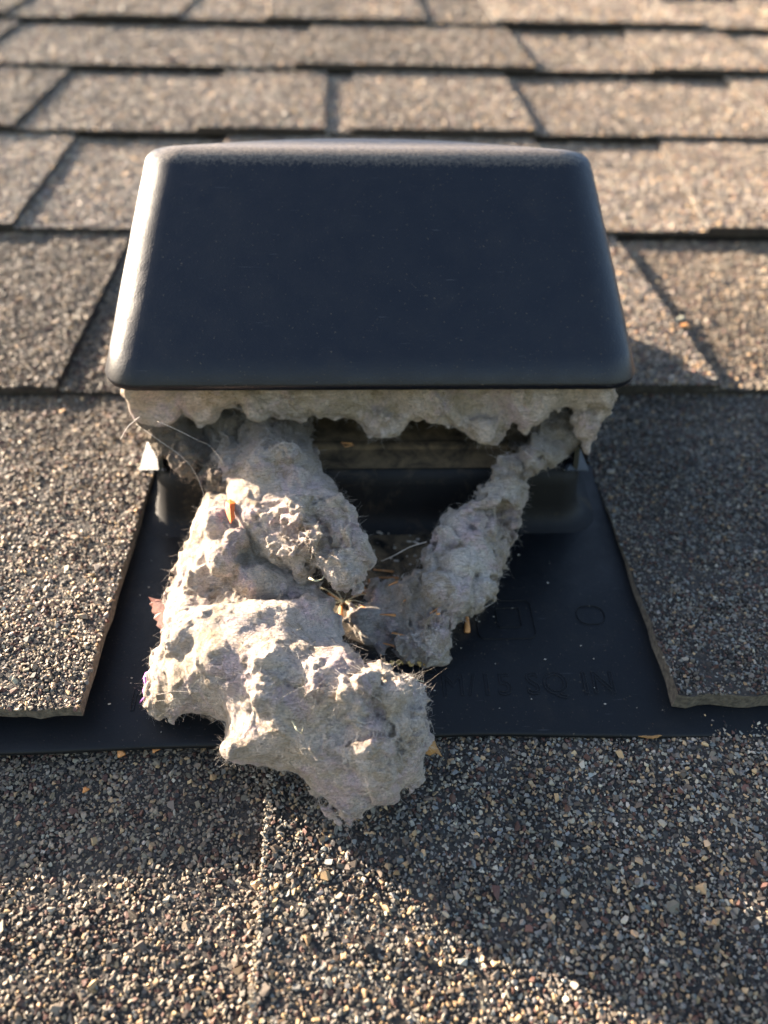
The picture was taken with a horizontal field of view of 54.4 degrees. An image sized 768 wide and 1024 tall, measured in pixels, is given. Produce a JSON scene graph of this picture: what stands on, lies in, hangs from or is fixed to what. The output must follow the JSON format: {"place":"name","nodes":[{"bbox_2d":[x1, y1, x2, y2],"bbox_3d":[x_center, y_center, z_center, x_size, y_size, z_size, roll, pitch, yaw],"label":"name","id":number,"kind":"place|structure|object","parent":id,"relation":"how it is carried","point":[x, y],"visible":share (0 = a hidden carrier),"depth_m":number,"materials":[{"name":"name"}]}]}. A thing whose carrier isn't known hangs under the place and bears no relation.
{"place":"outdoors","nodes":[
{"label":"outdoors","id":0,"kind":"place"},
{"bbox_2d":[0,0,767,1023],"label":"roof","id":1,"kind":"structure","parent":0,"point":[540,880],"depth_m":0.23,"materials":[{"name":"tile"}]},
{"bbox_2d":[117,751,125,757],"bbox_3d":[-0.068,0.062,0.194,0.002,0.001,0.003,-1,46,-2],"label":"seed husk","id":2,"kind":"object","parent":1,"relation":"on","point":[120,754],"visible":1,"depth_m":0.19,"materials":[{"name":"beige plant"}]},
{"bbox_2d":[135,404,440,839],"bbox_3d":[-0.027,0.016,0.209,0.076,0.044,0.130,-1,46,-2],"label":"lint clump","id":3,"kind":"object","parent":1,"relation":"on","point":[255,652],"visible":0.99,"depth_m":0.19,"materials":[{"name":"grey fabric"}]},
{"bbox_2d":[139,672,146,702],"bbox_3d":[-0.063,0.046,0.196,0.002,0.005,0.008,-1,46,-2],"label":"purple thread","id":4,"kind":"object","parent":3,"relation":"on","point":[144,680],"visible":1,"depth_m":0.20},
{"bbox_2d":[225,499,234,522],"bbox_3d":[-0.043,-0.001,0.209,0.003,0.002,0.009,-1,46,-2],"label":"leaf scrap","id":5,"kind":"object","parent":3,"relation":"on","point":[230,507],"visible":1,"depth_m":0.21,"materials":[{"name":"orange plant"}]},
{"bbox_2d":[320,580,365,610],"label":"dry grass and leaf debris","id":6,"kind":"object","parent":3,"relation":"in","point":[345,601],"visible":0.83,"depth_m":0.22,"materials":[{"name":"beige plant"}]},
{"bbox_2d":[0,138,767,755],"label":"roof vent","id":7,"kind":"object","parent":1,"relation":"on","point":[348,264],"visible":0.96,"depth_m":0.22,"materials":[{"name":"black plastic"}]},
{"bbox_2d":[149,597,164,633],"bbox_3d":[-0.063,0.030,0.212,0.011,0.004,0.014,-1,46,-2],"label":"dry leaf","id":8,"kind":"object","parent":7,"relation":"on","point":[157,605],"visible":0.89,"depth_m":0.21,"materials":[{"name":"pink plant"}]},
{"bbox_2d":[136,424,201,487],"bbox_3d":[-0.060,-0.015,0.211,0.019,0.014,0.016,-1,46,-2],"label":"stray hair","id":9,"kind":"object","parent":7,"relation":"hanging from","point":[172,449],"visible":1,"depth_m":0.21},
{"bbox_2d":[118,411,237,496],"bbox_3d":[-0.060,-0.021,0.229,0.037,0.017,0.036,-1,46,-2],"label":"lint film","id":10,"kind":"object","parent":7,"relation":"attached to","point":[193,453],"visible":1,"depth_m":0.23,"materials":[{"name":"grey fabric"}]},
{"bbox_2d":[338,598,342,618],"bbox_3d":[-0.013,0.029,0.225,0.002,0.001,0.008,-1,45,-2],"label":"seed husk","id":11,"kind":"object","parent":7,"relation":"on","point":[341,610],"visible":0.69,"depth_m":0.22,"materials":[{"name":"plant"}]},
{"bbox_2d":[120,388,617,454],"bbox_3d":[-0.004,-0.030,0.229,0.150,0.027,0.016,0,23,-2],"label":"lint fringe","id":12,"kind":"object","parent":7,"relation":"hanging from","point":[486,417],"visible":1,"depth_m":0.23,"materials":[{"name":"grey fabric"}]},
{"bbox_2d":[108,531,636,731],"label":"dust flecks","id":13,"kind":"object","parent":7,"relation":"on","point":[378,532],"visible":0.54,"depth_m":0.24,"materials":[{"name":"grey"}]},
{"bbox_2d":[373,569,393,572],"bbox_3d":[0.000,0.019,0.235,0.006,0.001,0.001,-1,48,-2],"label":"seed husk","id":14,"kind":"object","parent":7,"relation":"on","point":[391,571],"visible":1,"depth_m":0.23,"materials":[{"name":"brown plant"}]},
{"bbox_2d":[379,576,398,578],"bbox_3d":[0.001,0.021,0.233,0.007,0.001,0.001,-1,50,-2],"label":"seed husk","id":15,"kind":"object","parent":7,"relation":"on","point":[395,577],"visible":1,"depth_m":0.23,"materials":[{"name":"brown plant"}]},
{"bbox_2d":[371,660,427,667],"bbox_3d":[0.004,0.043,0.210,0.017,0.003,0.003,-1,45,-2],"label":"crumb row","id":16,"kind":"object","parent":7,"relation":"on","point":[419,663],"visible":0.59,"depth_m":0.21,"materials":[{"name":"grey"}]},
{"bbox_2d":[382,541,426,560],"bbox_3d":[0.006,0.012,0.224,0.014,0.005,0.003,-1,46,-2],"label":"stray hair","id":17,"kind":"object","parent":7,"relation":"on","point":[407,548],"visible":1,"depth_m":0.22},
{"bbox_2d":[342,409,582,670],"bbox_3d":[0.030,0.004,0.226,0.090,0.062,0.034,-17,29,-35],"label":"lint strand","id":18,"kind":"object","parent":7,"relation":"on","point":[465,553],"visible":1,"depth_m":0.22},
{"bbox_2d":[464,616,469,632],"bbox_3d":[0.024,0.032,0.223,0.002,0.001,0.009,-1,50,-2],"label":"seed husk","id":19,"kind":"object","parent":7,"relation":"on","point":[466,628],"visible":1,"depth_m":0.22,"materials":[{"name":"brown plant"}]},
{"bbox_2d":[506,409,582,455],"bbox_3d":[0.053,-0.026,0.244,0.024,0.014,0.026,-1,46,-2],"label":"lint film","id":20,"kind":"object","parent":7,"relation":"on","point":[519,438],"visible":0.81,"depth_m":0.25,"materials":[{"name":"grey fabric"}]},
{"bbox_2d":[425,741,441,755],"bbox_3d":[0.010,0.057,0.184,0.009,0.006,0.005,-1,46,-2],"label":"dry leaf","id":21,"kind":"object","parent":1,"relation":"on","point":[434,747],"visible":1,"depth_m":0.18,"materials":[{"name":"beige plant"}]},
{"bbox_2d":[638,735,661,738],"bbox_3d":[0.071,0.059,0.201,0.010,0.002,0.004,-1,45,-2],"label":"dry leaf","id":22,"kind":"object","parent":1,"relation":"on","point":[652,737],"visible":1,"depth_m":0.20,"materials":[{"name":"brown plant"}]},
{"bbox_2d":[679,323,690,327],"bbox_3d":[0.135,-0.085,0.340,0.010,0.001,0.005,-1,44,-2],"label":"seed husk","id":23,"kind":"object","parent":1,"relation":"on","point":[684,325],"visible":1,"depth_m":0.34,"materials":[{"name":"orange plant"}]}
]}

